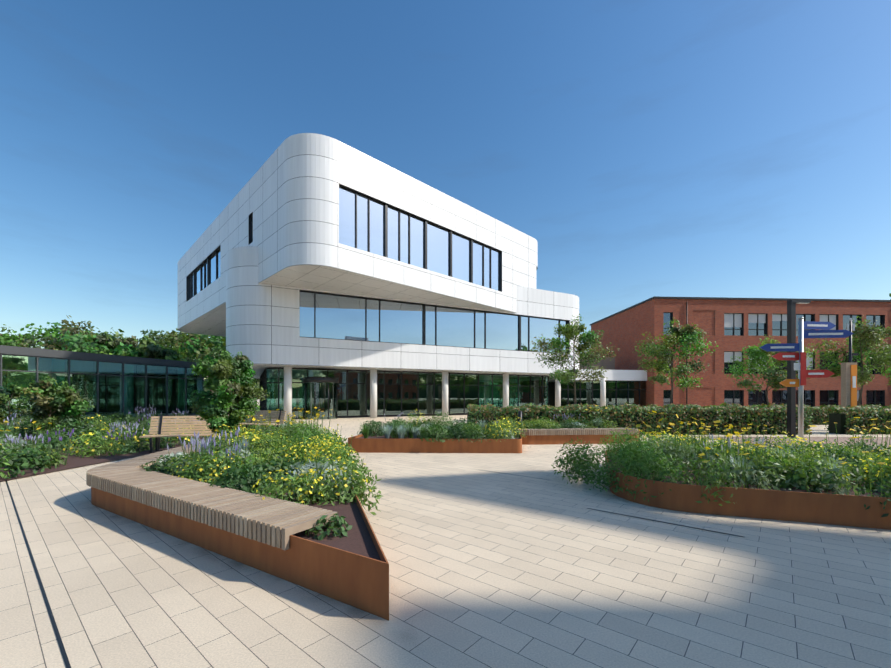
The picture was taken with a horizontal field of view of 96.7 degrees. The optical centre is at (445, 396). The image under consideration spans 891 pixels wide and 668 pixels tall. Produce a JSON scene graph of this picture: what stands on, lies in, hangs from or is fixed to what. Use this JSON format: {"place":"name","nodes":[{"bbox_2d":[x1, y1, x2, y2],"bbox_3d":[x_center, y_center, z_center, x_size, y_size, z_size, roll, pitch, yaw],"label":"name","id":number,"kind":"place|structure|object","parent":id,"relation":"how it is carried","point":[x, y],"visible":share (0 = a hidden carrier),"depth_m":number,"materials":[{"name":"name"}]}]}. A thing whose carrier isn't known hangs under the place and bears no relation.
{"place":"outdoors","nodes":[
{"label":"outdoors","id":0,"kind":"place"},
{"bbox_2d":[204,380,259,398],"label":"distant woodland backdrop","id":1,"kind":"structure","parent":0,"point":[205,389],"depth_m":285.52,"materials":[{"name":"green plant"}]},
{"bbox_2d":[0,399,890,667],"bbox_3d":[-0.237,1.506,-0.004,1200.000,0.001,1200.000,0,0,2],"label":"plaza paving","id":2,"kind":"structure","parent":0,"point":[488,568],"depth_m":3.14,"materials":[{"name":"concrete"}]},
{"bbox_2d":[0,345,203,421],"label":"glass pavilion","id":3,"kind":"structure","parent":2,"relation":"on","point":[110,384],"depth_m":26.53,"materials":[{"name":"teal"}]},
{"bbox_2d":[0,315,259,393],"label":"trees","id":4,"kind":"object","parent":2,"relation":"on","point":[180,345],"visible":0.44,"depth_m":54.10,"materials":[{"name":"green plant"}]},
{"bbox_2d":[0,421,296,480],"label":"bed soil","id":5,"kind":"structure","parent":2,"relation":"on","point":[73,461],"depth_m":9.52,"materials":[{"name":"brown soil"}]},
{"bbox_2d":[0,376,297,478],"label":"bed plants","id":6,"kind":"object","parent":5,"relation":"on","point":[53,417],"visible":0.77,"depth_m":13.44,"materials":[{"name":"green plant"}]},
{"bbox_2d":[139,415,219,452],"bbox_3d":[-7.255,1.017,11.072,1.900,0.979,0.821,0,0,-18],"label":"park bench","id":7,"kind":"object","parent":2,"relation":"on","point":[160,422],"visible":0.65,"depth_m":11.20,"materials":[{"name":"brown wood"}]},
{"bbox_2d":[91,452,388,620],"bbox_3d":[-3.475,1.317,6.314,3.503,0.380,8.910,0,0,-19],"label":"corten planter","id":8,"kind":"object","parent":2,"relation":"on","point":[352,569],"visible":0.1,"depth_m":3.27,"materials":[{"name":"brown metal"}]},
{"bbox_2d":[86,444,336,549],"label":"planter bench slats","id":9,"kind":"object","parent":8,"relation":"on","point":[276,522],"visible":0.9,"depth_m":4.08,"materials":[{"name":"beige wood"}]},
{"bbox_2d":[141,345,383,539],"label":"planter plants","id":10,"kind":"object","parent":8,"relation":"in","point":[310,461],"visible":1,"depth_m":6.08,"materials":[{"name":"green plant"}]},
{"bbox_2d":[86,506,413,645],"bbox_3d":[-3.433,1.503,6.186,3.821,0.001,9.499,0,0,-19],"label":"paving stain","id":11,"kind":"object","parent":2,"relation":"on","point":[278,578],"visible":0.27,"depth_m":3.02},
{"bbox_2d":[237,410,285,431],"bbox_3d":[-7.254,1.017,15.474,1.900,0.979,0.821,0,0,22],"label":"park bench","id":12,"kind":"object","parent":2,"relation":"on","point":[272,415],"visible":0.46,"depth_m":15.64,"materials":[{"name":"brown wood"}]},
{"bbox_2d":[303,377,338,418],"bbox_3d":[-8.516,0.106,27.063,2.360,2.800,2.360,0,0,2],"label":"revolving door","id":13,"kind":"structure","parent":2,"relation":"on","point":[321,393],"depth_m":26.14,"materials":[{"name":"grey"}]},
{"bbox_2d":[5,469,743,667],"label":"slot drains","id":14,"kind":"object","parent":2,"relation":"on","point":[62,648],"visible":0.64,"depth_m":3.29,"materials":[{"name":"grey metal"}]},
{"bbox_2d":[260,367,548,418],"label":"glass facade","id":15,"kind":"structure","parent":2,"relation":"on","point":[405,393],"depth_m":30.30,"materials":[{"name":"grey"}]},
{"bbox_2d":[348,432,521,452],"bbox_3d":[-0.108,1.317,12.360,5.008,0.380,3.523,0,0,2],"label":"corten planter","id":16,"kind":"object","parent":2,"relation":"on","point":[373,444],"visible":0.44,"depth_m":10.61,"materials":[{"name":"metal"}]},
{"bbox_2d":[357,409,525,442],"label":"planter plants","id":17,"kind":"object","parent":16,"relation":"on","point":[429,429],"visible":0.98,"depth_m":11.23,"materials":[{"name":"green plant"}]},
{"bbox_2d":[284,366,605,420],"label":"columns","id":18,"kind":"structure","parent":2,"relation":"on","point":[288,391],"depth_m":29.84,"materials":[{"name":"white concrete"}]},
{"bbox_2d":[226,246,578,378],"bbox_3d":[-4.451,-5.443,38.558,28.900,7.000,21.000,0,0,-27],"label":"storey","id":19,"kind":"object","parent":18,"relation":"on","point":[268,325],"visible":0.67,"depth_m":27.04,"materials":[{"name":"white metal"}]},
{"bbox_2d":[178,133,537,336],"bbox_3d":[-9.617,-10.118,38.063,30.165,6.750,22.351,0,0,46],"label":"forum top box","id":20,"kind":"object","parent":19,"relation":"on","point":[314,211],"visible":0.71,"depth_m":24.03,"materials":[{"name":"white metal"}]},
{"bbox_2d":[42,293,890,384],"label":"treeline","id":21,"kind":"object","parent":2,"relation":"on","point":[259,380],"depth_m":93.06,"materials":[{"name":"green plant"}]},
{"bbox_2d":[515,405,618,428],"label":"planter plants","id":22,"kind":"object","parent":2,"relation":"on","point":[547,424],"visible":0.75,"depth_m":13.23,"materials":[{"name":"green plant"}]},
{"bbox_2d":[521,426,639,444],"bbox_3d":[4.178,1.306,13.614,4.411,0.400,2.490,0,0,2],"label":"corten planter","id":23,"kind":"object","parent":2,"relation":"on","point":[534,439],"visible":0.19,"depth_m":12.53,"materials":[{"name":"brown metal"}]},
{"bbox_2d":[514,428,637,434],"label":"planter bench slats","id":24,"kind":"object","parent":23,"relation":"on","point":[580,431],"visible":0.88,"depth_m":12.55,"materials":[{"name":"beige wood"}]},
{"bbox_2d":[549,356,646,407],"bbox_3d":[14.728,-1.294,43.184,10.441,5.600,9.250,0,0,-11],"label":"connector link","id":25,"kind":"object","parent":2,"relation":"on","point":[625,386],"visible":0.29,"depth_m":39.10,"materials":[{"name":"grey"}]},
{"bbox_2d":[467,402,812,434],"bbox_3d":[7.697,0.889,16.022,13.715,1.346,1.300,0,0,-1],"label":"beech hedge","id":26,"kind":"object","parent":2,"relation":"on","point":[760,416],"visible":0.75,"depth_m":15.63,"materials":[{"name":"green plant"}]},
{"bbox_2d":[528,404,889,424],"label":"beech hedge","id":27,"kind":"object","parent":2,"relation":"on","point":[818,413],"visible":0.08,"depth_m":21.14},
{"bbox_2d":[529,314,890,405],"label":"young trees","id":28,"kind":"object","parent":2,"relation":"on","point":[863,343],"visible":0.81,"depth_m":23.49,"materials":[{"name":"green plant"}]},
{"bbox_2d":[605,450,890,529],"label":"corten planter","id":29,"kind":"object","parent":2,"relation":"on","point":[793,504],"visible":0.48,"depth_m":4.91,"materials":[{"name":"metal"}]},
{"bbox_2d":[551,411,890,516],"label":"planter plants","id":30,"kind":"object","parent":29,"relation":"in","point":[803,466],"visible":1,"depth_m":5.85,"materials":[{"name":"green plant"}]},
{"bbox_2d":[760,317,853,445],"bbox_3d":[7.857,-0.108,8.658,1.887,3.230,0.218,0,0,2],"label":"directional signpost","id":31,"kind":"object","parent":2,"relation":"on","point":[822,330],"visible":0.92,"depth_m":8.61,"materials":[{"name":"blue metal"}]},
{"bbox_2d":[841,362,856,412],"bbox_3d":[17.745,0.006,17.404,0.510,3.000,0.266,0,0,2],"label":"information sign","id":32,"kind":"object","parent":2,"relation":"on","point":[848,383],"visible":0.76,"depth_m":17.30,"materials":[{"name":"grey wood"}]},
{"bbox_2d":[846,318,858,361],"bbox_3d":[18.167,-1.004,17.701,0.455,5.020,0.120,0,0,2],"label":"antenna mast","id":33,"kind":"object","parent":2,"relation":"on","point":[850,326],"visible":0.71,"depth_m":17.67,"materials":[{"name":"grey metal"}]},
{"bbox_2d":[822,405,890,434],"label":"beech hedge","id":34,"kind":"object","parent":2,"relation":"on","point":[844,423],"visible":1,"depth_m":15.88,"materials":[{"name":"green plant"}]},
{"bbox_2d":[0,0,890,378],"label":"sky","id":35,"kind":"structure","parent":0,"point":[647,149],"materials":[{"name":"blue"}]},
{"bbox_2d":[590,296,890,407],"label":"brick office building","id":36,"kind":"structure","parent":0,"point":[732,327],"depth_m":39.13,"materials":[{"name":"red brick"}]},
{"bbox_2d":[703,437,890,454],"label":"clinker paving","id":37,"kind":"structure","parent":0,"point":[844,439],"depth_m":13.57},
{"bbox_2d":[518,411,521,423],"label":"bollard lights","id":38,"kind":"object","parent":37,"relation":"on","point":[520,416],"visible":0.34,"depth_m":13.85,"materials":[{"name":"grey metal"}]},
{"bbox_2d":[787,299,810,437],"bbox_3d":[12.925,-1.018,14.486,0.750,5.050,0.198,0,0,-4],"label":"lamp post","id":39,"kind":"object","parent":37,"relation":"on","point":[791,371],"visible":0.93,"depth_m":14.40,"materials":[{"name":"grey metal"}]}
]}

